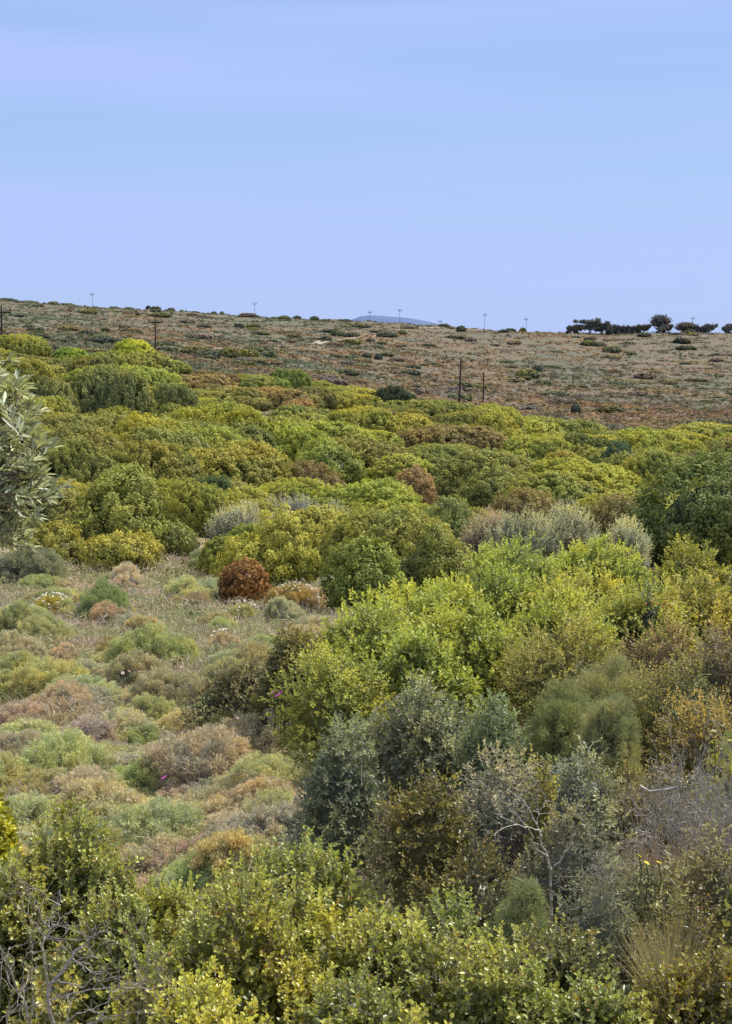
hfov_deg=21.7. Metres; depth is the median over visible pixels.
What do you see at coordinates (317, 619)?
heath cushion
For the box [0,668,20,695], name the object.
heath cushion
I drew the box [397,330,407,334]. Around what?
scrub bush
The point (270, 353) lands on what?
scrub bush
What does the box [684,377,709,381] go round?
scrub bush
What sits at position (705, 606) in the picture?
leafy bush
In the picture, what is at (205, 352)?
scrub bush
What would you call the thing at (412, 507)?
thicket bush
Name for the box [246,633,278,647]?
heath cushion
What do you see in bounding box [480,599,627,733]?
leafy bush
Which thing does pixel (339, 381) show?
scrub bush
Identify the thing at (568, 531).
silver bush
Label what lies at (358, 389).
thicket bush
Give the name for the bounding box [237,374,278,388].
thicket bush
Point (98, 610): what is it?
heath cushion
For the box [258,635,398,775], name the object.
leafy bush
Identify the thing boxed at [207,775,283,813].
heath cushion
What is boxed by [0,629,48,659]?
heath cushion
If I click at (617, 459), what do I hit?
thicket bush
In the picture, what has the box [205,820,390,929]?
leafy shrub
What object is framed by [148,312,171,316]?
scrub bush
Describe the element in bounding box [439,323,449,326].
scrub bush
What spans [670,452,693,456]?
thicket bush
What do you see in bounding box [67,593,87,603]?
heath cushion
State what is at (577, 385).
scrub bush
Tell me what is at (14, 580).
heath cushion
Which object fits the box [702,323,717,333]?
windswept tree
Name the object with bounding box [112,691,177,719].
heath cushion
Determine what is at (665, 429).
thicket bush
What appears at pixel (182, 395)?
thicket bush
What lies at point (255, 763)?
heath cushion
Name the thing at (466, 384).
scrub bush
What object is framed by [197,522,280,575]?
thicket bush
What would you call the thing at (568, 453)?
thicket bush
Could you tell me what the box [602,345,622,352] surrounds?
scrub bush
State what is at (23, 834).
heath cushion
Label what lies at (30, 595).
heath cushion
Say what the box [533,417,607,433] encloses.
thicket bush
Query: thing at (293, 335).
scrub bush
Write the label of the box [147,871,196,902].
heath cushion
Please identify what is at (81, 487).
thicket bush
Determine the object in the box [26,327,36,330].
scrub bush
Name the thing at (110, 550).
thicket bush
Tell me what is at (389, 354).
scrub bush
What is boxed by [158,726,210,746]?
heath cushion
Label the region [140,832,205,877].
heath cushion
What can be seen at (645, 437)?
thicket bush
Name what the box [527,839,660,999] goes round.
leafy bush
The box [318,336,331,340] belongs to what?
scrub bush
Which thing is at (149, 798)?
heath cushion
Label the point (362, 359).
scrub bush
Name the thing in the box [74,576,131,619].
heath cushion
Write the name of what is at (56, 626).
heath cushion
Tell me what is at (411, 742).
wild olive bush
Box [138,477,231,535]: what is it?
thicket bush
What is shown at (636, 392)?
scrub bush
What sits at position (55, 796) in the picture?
heath cushion
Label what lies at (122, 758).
heath cushion
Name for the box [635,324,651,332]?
windswept tree
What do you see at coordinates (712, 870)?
leafy bush
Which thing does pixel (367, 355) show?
scrub bush
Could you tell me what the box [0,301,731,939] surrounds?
ground
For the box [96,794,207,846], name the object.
heath cushion
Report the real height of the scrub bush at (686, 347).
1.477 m
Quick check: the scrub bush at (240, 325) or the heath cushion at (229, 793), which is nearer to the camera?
the heath cushion at (229, 793)
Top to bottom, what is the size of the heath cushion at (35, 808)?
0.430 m
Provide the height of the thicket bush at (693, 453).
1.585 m
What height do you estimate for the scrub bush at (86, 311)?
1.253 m
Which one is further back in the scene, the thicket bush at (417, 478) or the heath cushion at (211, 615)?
the thicket bush at (417, 478)
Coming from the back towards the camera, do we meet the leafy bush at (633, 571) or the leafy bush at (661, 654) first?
the leafy bush at (633, 571)
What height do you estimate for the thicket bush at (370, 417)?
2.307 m
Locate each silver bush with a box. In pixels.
[202,499,274,543]
[256,489,319,514]
[311,499,350,513]
[460,503,514,573]
[478,506,563,563]
[538,495,604,560]
[603,513,653,567]
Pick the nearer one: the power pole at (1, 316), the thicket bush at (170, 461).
the thicket bush at (170, 461)
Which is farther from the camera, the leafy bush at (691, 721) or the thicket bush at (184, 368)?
the thicket bush at (184, 368)
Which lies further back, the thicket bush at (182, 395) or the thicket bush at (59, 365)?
the thicket bush at (59, 365)
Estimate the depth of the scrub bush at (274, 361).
264.19 m
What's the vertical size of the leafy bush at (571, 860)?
0.814 m
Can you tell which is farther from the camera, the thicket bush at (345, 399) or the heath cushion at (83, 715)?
the thicket bush at (345, 399)
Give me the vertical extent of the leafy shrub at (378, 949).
1.115 m
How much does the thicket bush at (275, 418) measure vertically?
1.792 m
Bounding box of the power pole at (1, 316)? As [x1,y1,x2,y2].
[0,305,10,336]
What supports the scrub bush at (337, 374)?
on the ground at (434, 335)
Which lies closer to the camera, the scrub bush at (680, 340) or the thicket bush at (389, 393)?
the thicket bush at (389, 393)
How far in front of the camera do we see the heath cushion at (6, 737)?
16.69 m
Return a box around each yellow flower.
[638,854,641,887]
[644,861,649,894]
[657,861,661,894]
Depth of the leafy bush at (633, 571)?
22.45 m
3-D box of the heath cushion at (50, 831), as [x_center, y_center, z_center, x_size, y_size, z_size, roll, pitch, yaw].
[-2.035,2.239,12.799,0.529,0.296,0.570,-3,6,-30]
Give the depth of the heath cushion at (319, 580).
35.85 m
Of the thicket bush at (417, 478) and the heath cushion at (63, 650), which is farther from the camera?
the thicket bush at (417, 478)
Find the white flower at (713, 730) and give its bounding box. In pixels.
[711,729,716,791]
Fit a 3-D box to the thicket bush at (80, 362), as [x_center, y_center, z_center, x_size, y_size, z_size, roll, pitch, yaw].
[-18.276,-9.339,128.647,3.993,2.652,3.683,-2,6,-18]
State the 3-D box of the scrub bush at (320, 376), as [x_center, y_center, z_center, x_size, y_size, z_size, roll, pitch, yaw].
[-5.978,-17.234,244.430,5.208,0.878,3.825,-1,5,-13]
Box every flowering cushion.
[30,592,67,615]
[202,628,242,651]
[225,600,257,620]
[263,581,322,610]
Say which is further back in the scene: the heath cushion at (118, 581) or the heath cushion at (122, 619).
the heath cushion at (118, 581)
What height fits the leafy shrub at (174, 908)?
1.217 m
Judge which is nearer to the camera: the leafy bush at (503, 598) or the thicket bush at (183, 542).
the leafy bush at (503, 598)
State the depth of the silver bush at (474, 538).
40.09 m
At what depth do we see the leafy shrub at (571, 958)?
6.02 m
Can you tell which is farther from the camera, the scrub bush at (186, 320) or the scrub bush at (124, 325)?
the scrub bush at (186, 320)
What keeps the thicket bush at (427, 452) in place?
on the ground at (434, 335)
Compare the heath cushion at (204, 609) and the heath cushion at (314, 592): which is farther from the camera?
the heath cushion at (314, 592)
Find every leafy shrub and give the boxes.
[0,789,30,866]
[0,791,158,974]
[0,854,66,1023]
[2,935,95,1023]
[29,879,190,1023]
[101,862,338,1023]
[117,870,230,1021]
[145,955,274,1023]
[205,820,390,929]
[261,867,347,958]
[278,967,430,1023]
[295,895,463,1021]
[382,1004,453,1023]
[398,915,562,1023]
[411,878,511,977]
[496,968,678,1023]
[499,907,636,1008]
[626,929,731,1023]
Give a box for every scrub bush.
[0,298,16,301]
[0,330,13,336]
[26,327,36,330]
[39,334,50,338]
[46,338,70,342]
[48,343,59,348]
[57,325,79,330]
[75,309,98,313]
[79,329,95,334]
[81,336,115,343]
[81,348,107,352]
[88,330,101,334]
[90,333,111,337]
[101,327,109,331]
[117,324,131,328]
[120,328,142,331]
[123,310,140,314]
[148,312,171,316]
[148,341,179,347]
[149,309,161,311]
[158,345,180,350]
[174,346,210,353]
[179,319,194,322]
[184,338,200,341]
[186,333,213,338]
[188,349,220,357]
[193,355,216,357]
[196,323,211,327]
[218,347,238,357]
[230,360,254,365]
[234,323,244,327]
[234,357,255,361]
[238,313,257,317]
[238,349,258,357]
[244,323,260,327]
[247,346,273,351]
[250,357,267,362]
[251,331,270,334]
[259,351,278,356]
[259,358,281,364]
[276,316,289,318]
[285,334,301,337]
[287,339,297,342]
[309,316,319,320]
[309,374,338,378]
[311,369,334,373]
[316,377,350,385]
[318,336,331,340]
[319,372,344,378]
[320,329,339,331]
[325,341,344,346]
[330,331,343,335]
[335,368,360,375]
[336,319,351,321]
[340,339,361,344]
[340,360,357,364]
[342,332,360,337]
[342,355,362,358]
[349,322,370,327]
[350,379,367,383]
[351,363,371,367]
[352,357,372,361]
[361,352,371,358]
[374,341,386,344]
[374,353,382,359]
[376,332,397,337]
[380,352,395,356]
[387,344,402,346]
[389,357,404,360]
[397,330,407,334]
[398,369,421,375]
[400,325,418,328]
[402,387,430,394]
[404,365,420,368]
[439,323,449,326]
[441,386,472,391]
[444,335,464,338]
[444,392,472,401]
[450,381,472,386]
[456,325,465,331]
[463,337,477,341]
[473,384,487,388]
[497,329,509,332]
[498,378,525,381]
[499,360,514,362]
[505,364,517,368]
[506,340,521,344]
[508,375,532,379]
[514,369,540,378]
[519,405,540,411]
[532,365,542,371]
[535,379,552,383]
[540,365,562,367]
[541,391,569,395]
[546,397,578,403]
[549,350,563,352]
[567,383,588,387]
[570,403,581,412]
[573,394,589,397]
[580,340,598,345]
[583,337,596,339]
[595,405,626,412]
[600,355,622,358]
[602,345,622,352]
[606,368,622,372]
[626,351,636,354]
[626,390,647,395]
[626,408,647,411]
[633,372,656,378]
[637,332,651,336]
[663,380,677,384]
[668,332,684,334]
[671,337,690,343]
[675,345,697,349]
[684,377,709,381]
[687,332,698,335]
[700,406,716,409]
[709,358,723,361]
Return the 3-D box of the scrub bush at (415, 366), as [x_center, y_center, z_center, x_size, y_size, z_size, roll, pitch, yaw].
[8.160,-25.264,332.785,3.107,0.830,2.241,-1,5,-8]
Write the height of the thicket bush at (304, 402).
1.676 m
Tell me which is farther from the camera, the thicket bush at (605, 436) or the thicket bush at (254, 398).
the thicket bush at (254, 398)
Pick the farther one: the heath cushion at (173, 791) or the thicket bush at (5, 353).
the thicket bush at (5, 353)
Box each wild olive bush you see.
[263,710,393,888]
[340,668,485,829]
[419,687,541,822]
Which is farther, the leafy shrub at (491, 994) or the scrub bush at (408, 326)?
the scrub bush at (408, 326)
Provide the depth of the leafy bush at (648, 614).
17.11 m
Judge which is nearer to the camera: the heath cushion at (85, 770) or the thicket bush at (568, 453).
the heath cushion at (85, 770)
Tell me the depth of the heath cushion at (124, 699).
20.00 m
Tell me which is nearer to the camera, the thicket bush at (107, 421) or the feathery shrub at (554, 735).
the feathery shrub at (554, 735)
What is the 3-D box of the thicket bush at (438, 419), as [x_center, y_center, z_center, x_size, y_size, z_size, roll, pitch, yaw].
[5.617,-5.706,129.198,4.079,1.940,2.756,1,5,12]
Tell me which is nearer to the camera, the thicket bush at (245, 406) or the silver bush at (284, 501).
the silver bush at (284, 501)
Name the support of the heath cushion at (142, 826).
on the ground at (434, 335)
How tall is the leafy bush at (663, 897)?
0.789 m
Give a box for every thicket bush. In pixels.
[0,331,51,356]
[0,348,13,359]
[0,356,57,384]
[5,353,39,358]
[8,425,52,434]
[12,395,87,418]
[22,517,89,568]
[23,487,96,537]
[28,375,81,413]
[29,356,76,377]
[34,413,111,434]
[36,435,118,484]
[40,421,122,451]
[50,347,89,358]
[56,478,94,494]
[59,362,187,387]
[65,462,171,553]
[66,355,114,375]
[69,363,157,417]
[77,529,164,571]
[79,409,201,431]
[84,350,120,360]
[84,405,130,425]
[96,466,155,497]
[103,438,206,482]
[106,411,184,438]
[111,338,155,354]
[112,349,179,376]
[118,422,212,458]
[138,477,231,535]
[147,518,200,556]
[151,383,200,412]
[155,403,191,417]
[163,400,276,436]
[172,360,193,374]
[173,424,248,447]
[179,374,238,395]
[184,439,296,487]
[186,398,226,408]
[189,388,236,403]
[190,370,240,382]
[191,420,279,452]
[194,474,233,491]
[194,485,280,536]
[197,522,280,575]
[198,397,228,403]
[203,387,272,411]
[209,502,321,590]
[212,498,282,534]
[216,479,260,498]
[217,556,272,603]
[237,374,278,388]
[238,373,278,385]
[239,403,262,417]
[255,386,314,409]
[256,476,329,503]
[264,414,295,425]
[268,404,332,422]
[270,368,313,389]
[272,426,330,464]
[273,417,377,444]
[275,504,350,547]
[276,398,315,409]
[286,459,345,489]
[294,385,339,411]
[294,436,368,486]
[295,523,335,575]
[297,476,422,514]
[311,436,409,470]
[312,380,336,388]
[312,506,469,581]
[318,535,404,613]
[324,405,405,434]
[324,427,404,447]
[327,385,376,394]
[329,391,382,411]
[331,388,364,394]
[360,477,422,504]
[361,452,442,493]
[368,400,392,407]
[374,384,418,404]
[375,396,476,416]
[382,502,452,522]
[384,406,429,417]
[385,520,474,606]
[391,412,434,428]
[392,464,439,505]
[394,422,508,452]
[403,443,465,460]
[411,493,479,555]
[415,442,480,455]
[427,446,541,502]
[428,413,455,425]
[443,407,524,419]
[445,411,481,427]
[452,506,494,531]
[454,461,522,512]
[474,405,530,438]
[475,402,522,416]
[486,486,563,536]
[499,435,574,460]
[502,470,611,515]
[523,415,554,419]
[523,457,646,492]
[524,419,565,435]
[527,431,616,447]
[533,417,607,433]
[541,449,589,470]
[557,431,614,455]
[567,487,674,521]
[578,446,646,463]
[579,427,614,435]
[581,490,645,545]
[600,450,637,466]
[601,438,634,460]
[612,424,668,451]
[613,429,685,450]
[621,447,691,490]
[621,447,731,572]
[621,496,677,524]
[641,428,681,430]
[658,429,710,441]
[662,439,708,453]
[664,485,728,499]
[668,421,731,438]
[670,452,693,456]
[674,454,718,479]
[685,449,707,455]
[691,474,731,488]
[692,435,729,449]
[704,437,731,470]
[713,426,731,436]
[714,432,731,439]
[718,545,731,579]
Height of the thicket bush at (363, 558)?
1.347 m
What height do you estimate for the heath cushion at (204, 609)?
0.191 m
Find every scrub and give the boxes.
[0,299,731,430]
[688,730,731,1004]
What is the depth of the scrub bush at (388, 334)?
445.81 m
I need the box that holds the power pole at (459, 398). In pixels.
[458,357,461,401]
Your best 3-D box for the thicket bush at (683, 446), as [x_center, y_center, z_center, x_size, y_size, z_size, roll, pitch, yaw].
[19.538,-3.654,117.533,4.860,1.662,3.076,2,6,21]
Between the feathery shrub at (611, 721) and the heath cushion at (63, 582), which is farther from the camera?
the heath cushion at (63, 582)
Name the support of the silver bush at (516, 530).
on the ground at (434, 335)
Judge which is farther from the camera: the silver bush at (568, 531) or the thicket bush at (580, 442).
the thicket bush at (580, 442)
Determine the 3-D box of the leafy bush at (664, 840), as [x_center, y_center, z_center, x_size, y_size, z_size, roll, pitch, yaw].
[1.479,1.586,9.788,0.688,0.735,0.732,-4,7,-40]
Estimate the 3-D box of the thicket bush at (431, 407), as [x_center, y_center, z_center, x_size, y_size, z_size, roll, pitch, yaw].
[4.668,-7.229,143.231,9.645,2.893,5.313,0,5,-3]
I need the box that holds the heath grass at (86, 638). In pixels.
[0,550,731,914]
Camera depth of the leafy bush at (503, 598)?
18.84 m
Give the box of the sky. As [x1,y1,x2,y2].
[0,0,731,333]
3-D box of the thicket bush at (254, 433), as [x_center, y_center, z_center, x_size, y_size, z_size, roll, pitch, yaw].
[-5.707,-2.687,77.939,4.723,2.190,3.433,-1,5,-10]
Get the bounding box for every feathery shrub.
[483,870,560,955]
[512,673,597,805]
[550,647,661,774]
[559,690,647,812]
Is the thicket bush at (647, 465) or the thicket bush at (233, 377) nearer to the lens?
the thicket bush at (647, 465)
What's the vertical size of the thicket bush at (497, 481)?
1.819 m
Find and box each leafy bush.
[171,645,271,730]
[241,616,332,740]
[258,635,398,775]
[307,581,410,686]
[348,620,496,738]
[350,762,488,939]
[360,569,515,634]
[376,594,531,731]
[395,827,526,940]
[448,736,551,899]
[457,528,564,602]
[457,556,542,626]
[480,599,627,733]
[487,748,565,881]
[492,579,622,665]
[498,784,631,944]
[515,554,630,619]
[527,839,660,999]
[529,735,650,874]
[531,533,669,599]
[573,572,713,671]
[592,610,704,710]
[602,645,731,786]
[603,756,713,872]
[615,841,721,998]
[620,869,731,1005]
[623,579,663,668]
[642,532,731,611]
[642,679,731,822]
[653,567,731,665]
[656,812,731,954]
[666,619,731,725]
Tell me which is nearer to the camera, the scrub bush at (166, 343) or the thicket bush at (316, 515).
the thicket bush at (316, 515)
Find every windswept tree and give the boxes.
[565,325,572,334]
[571,324,582,333]
[573,317,600,333]
[593,320,615,333]
[605,324,615,334]
[613,324,629,333]
[621,326,635,334]
[630,325,641,333]
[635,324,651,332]
[649,314,672,332]
[663,324,673,332]
[674,321,699,332]
[695,326,706,332]
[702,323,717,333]
[722,323,731,333]
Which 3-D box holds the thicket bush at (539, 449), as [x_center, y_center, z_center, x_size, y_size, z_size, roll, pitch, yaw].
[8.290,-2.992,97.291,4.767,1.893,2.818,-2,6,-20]
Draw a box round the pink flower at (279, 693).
[275,691,281,730]
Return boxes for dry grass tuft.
[573,833,719,908]
[604,894,730,1013]
[608,814,722,914]
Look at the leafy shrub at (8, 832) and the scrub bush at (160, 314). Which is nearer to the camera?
the leafy shrub at (8, 832)
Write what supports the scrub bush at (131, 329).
on the ground at (434, 335)
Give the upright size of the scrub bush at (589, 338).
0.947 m
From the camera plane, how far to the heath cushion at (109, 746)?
16.28 m
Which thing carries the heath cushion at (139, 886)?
on the ground at (434, 335)
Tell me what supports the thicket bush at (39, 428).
on the ground at (434, 335)
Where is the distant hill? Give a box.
[352,315,452,326]
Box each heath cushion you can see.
[0,543,73,583]
[0,599,44,631]
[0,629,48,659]
[0,649,40,670]
[0,654,93,701]
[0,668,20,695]
[0,698,62,725]
[0,712,7,725]
[0,717,60,739]
[0,728,42,755]
[0,745,22,760]
[0,750,44,796]
[1,767,72,797]
[2,713,41,731]
[3,600,49,614]
[3,789,68,828]
[10,574,24,584]
[12,766,71,792]
[13,725,115,772]
[16,612,75,646]
[17,573,58,590]
[17,823,47,845]
[18,829,36,852]
[18,841,39,862]
[22,678,94,725]
[23,590,40,601]
[24,625,51,635]
[30,792,61,811]
[32,589,63,601]
[34,826,56,843]
[37,810,124,863]
[39,587,71,598]
[39,673,122,700]
[44,641,78,663]
[50,597,76,618]
[52,578,72,588]
[52,763,125,795]
[52,776,150,822]
[57,713,131,748]
[59,587,81,596]
[61,713,100,723]
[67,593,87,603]
[68,798,136,823]
[69,657,108,676]
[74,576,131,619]
[80,682,118,714]
[87,580,126,591]
[88,599,126,625]
[89,648,115,663]
[94,635,126,653]
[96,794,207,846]
[97,572,110,579]
[97,740,128,754]
[97,750,139,774]
[99,706,162,744]
[103,619,204,667]
[103,648,173,687]
[107,751,171,796]
[108,612,146,626]
[109,561,145,588]
[109,578,139,589]
[109,777,130,790]
[110,687,128,695]
[112,691,134,705]
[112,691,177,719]
[116,832,190,878]
[117,694,144,705]
[117,812,182,834]
[118,723,163,747]
[120,739,160,754]
[122,614,165,631]
[126,798,206,840]
[127,665,210,701]
[132,878,154,890]
[133,722,258,789]
[133,796,160,801]
[136,871,165,884]
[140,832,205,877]
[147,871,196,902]
[154,780,202,798]
[156,706,193,734]
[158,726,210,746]
[161,850,221,892]
[163,574,213,601]
[163,595,186,609]
[168,783,228,810]
[176,679,216,710]
[179,825,282,890]
[183,591,211,606]
[183,708,214,731]
[185,605,219,614]
[185,772,237,791]
[188,548,201,570]
[189,800,212,822]
[190,792,281,837]
[193,868,238,903]
[194,688,219,705]
[195,610,234,628]
[196,577,222,600]
[196,773,310,824]
[201,708,263,734]
[201,770,271,799]
[202,795,315,849]
[203,654,256,681]
[206,649,237,672]
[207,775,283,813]
[208,616,239,634]
[211,705,310,771]
[216,749,304,785]
[226,640,283,679]
[239,785,295,814]
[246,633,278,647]
[262,596,304,622]
[268,624,319,641]
[280,582,327,608]
[284,614,337,628]
[307,622,347,645]
[314,574,335,590]
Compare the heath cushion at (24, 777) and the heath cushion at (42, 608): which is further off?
the heath cushion at (42, 608)
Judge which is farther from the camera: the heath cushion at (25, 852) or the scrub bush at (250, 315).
the scrub bush at (250, 315)
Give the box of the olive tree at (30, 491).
[0,351,75,557]
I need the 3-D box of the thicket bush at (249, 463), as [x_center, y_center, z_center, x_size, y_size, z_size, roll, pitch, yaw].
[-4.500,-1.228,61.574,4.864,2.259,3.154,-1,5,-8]
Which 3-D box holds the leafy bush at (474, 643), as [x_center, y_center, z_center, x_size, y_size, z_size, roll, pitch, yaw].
[0.819,1.278,15.399,1.479,1.217,1.640,0,5,0]
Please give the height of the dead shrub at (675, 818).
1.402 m
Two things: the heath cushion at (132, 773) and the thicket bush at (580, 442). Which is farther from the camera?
the thicket bush at (580, 442)
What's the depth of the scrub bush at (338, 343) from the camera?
374.93 m
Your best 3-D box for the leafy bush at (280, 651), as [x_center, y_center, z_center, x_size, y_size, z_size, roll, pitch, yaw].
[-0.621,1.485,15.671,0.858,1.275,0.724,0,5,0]
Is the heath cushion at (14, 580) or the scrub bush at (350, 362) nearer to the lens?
the heath cushion at (14, 580)
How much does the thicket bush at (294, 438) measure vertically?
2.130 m
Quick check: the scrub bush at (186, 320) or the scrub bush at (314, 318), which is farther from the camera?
the scrub bush at (314, 318)
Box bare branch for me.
[492,776,574,943]
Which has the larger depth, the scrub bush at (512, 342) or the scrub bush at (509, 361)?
the scrub bush at (512, 342)
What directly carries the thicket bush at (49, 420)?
on the ground at (434, 335)
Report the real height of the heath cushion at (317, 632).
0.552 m
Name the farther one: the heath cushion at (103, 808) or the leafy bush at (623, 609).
the leafy bush at (623, 609)
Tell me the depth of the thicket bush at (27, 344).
176.36 m
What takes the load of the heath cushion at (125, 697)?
on the ground at (434, 335)
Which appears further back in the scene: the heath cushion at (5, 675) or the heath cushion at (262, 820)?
the heath cushion at (5, 675)
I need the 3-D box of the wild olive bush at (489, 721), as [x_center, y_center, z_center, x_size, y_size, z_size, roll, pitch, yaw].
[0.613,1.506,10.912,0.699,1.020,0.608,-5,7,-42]
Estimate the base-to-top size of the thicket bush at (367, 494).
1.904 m
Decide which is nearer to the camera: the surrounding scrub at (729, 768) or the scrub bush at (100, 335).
the surrounding scrub at (729, 768)
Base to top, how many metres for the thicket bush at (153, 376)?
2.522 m
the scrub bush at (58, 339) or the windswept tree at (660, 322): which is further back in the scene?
the windswept tree at (660, 322)
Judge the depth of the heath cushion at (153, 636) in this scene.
23.42 m
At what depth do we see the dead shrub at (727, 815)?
8.37 m
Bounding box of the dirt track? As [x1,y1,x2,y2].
[272,335,375,345]
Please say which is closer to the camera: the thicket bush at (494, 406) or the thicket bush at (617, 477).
the thicket bush at (617, 477)
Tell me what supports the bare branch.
on the ground at (434, 335)
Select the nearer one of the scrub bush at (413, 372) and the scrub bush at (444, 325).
the scrub bush at (413, 372)
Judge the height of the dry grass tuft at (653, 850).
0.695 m
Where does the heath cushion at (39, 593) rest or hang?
on the ground at (434, 335)
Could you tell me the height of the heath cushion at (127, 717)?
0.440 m
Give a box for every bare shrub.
[0,850,185,1023]
[97,944,144,1023]
[114,873,171,1023]
[154,804,166,896]
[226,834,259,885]
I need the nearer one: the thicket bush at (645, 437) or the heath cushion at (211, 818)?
the heath cushion at (211, 818)
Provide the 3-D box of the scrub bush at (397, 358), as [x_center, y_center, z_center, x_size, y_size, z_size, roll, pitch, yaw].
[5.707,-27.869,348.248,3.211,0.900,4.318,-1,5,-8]
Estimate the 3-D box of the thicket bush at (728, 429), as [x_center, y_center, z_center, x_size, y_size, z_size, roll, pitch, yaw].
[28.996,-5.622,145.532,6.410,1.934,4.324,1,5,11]
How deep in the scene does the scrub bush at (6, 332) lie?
282.51 m
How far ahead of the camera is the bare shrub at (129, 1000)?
4.51 m
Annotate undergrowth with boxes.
[0,355,731,580]
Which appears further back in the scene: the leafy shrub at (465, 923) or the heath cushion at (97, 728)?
the heath cushion at (97, 728)
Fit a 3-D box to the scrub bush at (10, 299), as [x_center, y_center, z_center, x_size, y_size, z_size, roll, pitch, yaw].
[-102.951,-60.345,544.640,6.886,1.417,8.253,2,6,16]
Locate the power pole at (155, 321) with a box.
[148,316,162,348]
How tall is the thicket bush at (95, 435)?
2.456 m
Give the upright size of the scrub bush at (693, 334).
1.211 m
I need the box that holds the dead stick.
[639,785,678,792]
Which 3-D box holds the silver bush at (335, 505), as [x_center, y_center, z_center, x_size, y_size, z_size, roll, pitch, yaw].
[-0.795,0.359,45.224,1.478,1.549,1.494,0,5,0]
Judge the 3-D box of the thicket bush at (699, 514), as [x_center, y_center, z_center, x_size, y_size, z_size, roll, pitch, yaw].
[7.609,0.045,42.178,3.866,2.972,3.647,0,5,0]
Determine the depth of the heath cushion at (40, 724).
17.86 m
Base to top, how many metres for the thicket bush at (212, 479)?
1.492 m
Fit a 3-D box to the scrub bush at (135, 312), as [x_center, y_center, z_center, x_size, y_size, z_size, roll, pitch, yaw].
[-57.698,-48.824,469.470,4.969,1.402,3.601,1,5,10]
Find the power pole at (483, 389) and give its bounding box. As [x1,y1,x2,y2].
[482,372,483,402]
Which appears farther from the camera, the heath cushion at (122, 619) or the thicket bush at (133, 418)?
the thicket bush at (133, 418)
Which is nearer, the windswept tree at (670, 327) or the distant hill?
the windswept tree at (670, 327)
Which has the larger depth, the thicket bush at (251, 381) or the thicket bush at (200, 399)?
the thicket bush at (251, 381)
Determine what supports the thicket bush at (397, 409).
on the ground at (434, 335)
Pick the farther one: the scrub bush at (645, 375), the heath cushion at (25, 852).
the scrub bush at (645, 375)
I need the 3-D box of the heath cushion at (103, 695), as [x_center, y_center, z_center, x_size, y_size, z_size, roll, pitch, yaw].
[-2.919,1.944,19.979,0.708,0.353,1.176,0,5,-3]
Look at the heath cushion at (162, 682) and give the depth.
20.02 m
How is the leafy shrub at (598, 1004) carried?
on the ground at (434, 335)
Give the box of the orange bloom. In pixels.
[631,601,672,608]
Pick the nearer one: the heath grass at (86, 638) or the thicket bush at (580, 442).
the heath grass at (86, 638)
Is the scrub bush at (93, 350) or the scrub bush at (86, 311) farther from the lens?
the scrub bush at (86, 311)
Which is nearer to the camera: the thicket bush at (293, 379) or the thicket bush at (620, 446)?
the thicket bush at (620, 446)
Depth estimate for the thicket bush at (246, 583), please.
32.54 m
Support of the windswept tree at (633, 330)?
on the ground at (434, 335)
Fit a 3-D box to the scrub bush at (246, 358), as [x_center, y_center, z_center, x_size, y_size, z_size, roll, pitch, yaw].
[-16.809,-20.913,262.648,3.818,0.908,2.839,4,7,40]
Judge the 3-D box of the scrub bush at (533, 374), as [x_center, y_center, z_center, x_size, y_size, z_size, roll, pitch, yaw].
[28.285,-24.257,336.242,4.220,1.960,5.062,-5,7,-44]
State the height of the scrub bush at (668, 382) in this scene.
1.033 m
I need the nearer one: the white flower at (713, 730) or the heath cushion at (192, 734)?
the white flower at (713, 730)
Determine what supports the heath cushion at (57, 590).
on the ground at (434, 335)
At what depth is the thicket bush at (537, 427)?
116.35 m
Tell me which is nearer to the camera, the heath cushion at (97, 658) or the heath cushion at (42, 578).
the heath cushion at (97, 658)
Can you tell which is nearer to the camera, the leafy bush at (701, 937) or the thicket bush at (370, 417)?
the leafy bush at (701, 937)
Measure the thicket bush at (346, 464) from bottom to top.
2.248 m
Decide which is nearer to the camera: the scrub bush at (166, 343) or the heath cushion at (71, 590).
the heath cushion at (71, 590)
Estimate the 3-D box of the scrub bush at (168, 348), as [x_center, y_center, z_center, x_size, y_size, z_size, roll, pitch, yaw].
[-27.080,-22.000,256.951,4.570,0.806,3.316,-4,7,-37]
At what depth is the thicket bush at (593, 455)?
85.83 m
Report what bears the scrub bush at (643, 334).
on the ground at (434, 335)
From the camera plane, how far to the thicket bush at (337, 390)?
164.38 m
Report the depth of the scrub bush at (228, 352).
267.15 m
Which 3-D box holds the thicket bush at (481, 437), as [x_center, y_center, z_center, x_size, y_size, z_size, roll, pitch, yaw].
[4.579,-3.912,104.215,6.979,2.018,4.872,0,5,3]
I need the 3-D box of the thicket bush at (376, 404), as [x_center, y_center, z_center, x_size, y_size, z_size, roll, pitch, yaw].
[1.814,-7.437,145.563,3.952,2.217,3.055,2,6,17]
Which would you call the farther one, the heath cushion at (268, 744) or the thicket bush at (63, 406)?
the thicket bush at (63, 406)
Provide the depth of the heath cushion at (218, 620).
27.15 m
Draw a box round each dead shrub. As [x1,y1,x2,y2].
[574,822,627,914]
[612,705,731,888]
[657,724,731,880]
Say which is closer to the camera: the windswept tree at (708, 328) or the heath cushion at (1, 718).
the heath cushion at (1, 718)
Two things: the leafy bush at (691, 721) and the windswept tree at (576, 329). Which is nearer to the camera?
the leafy bush at (691, 721)
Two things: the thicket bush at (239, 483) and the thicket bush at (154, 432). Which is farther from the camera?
the thicket bush at (154, 432)
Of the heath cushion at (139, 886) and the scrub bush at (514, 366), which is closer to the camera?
the heath cushion at (139, 886)
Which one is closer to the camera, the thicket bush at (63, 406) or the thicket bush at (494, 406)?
the thicket bush at (63, 406)
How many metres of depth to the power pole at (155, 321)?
233.84 m
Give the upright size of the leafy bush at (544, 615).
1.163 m
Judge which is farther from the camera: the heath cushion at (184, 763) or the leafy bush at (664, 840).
the heath cushion at (184, 763)

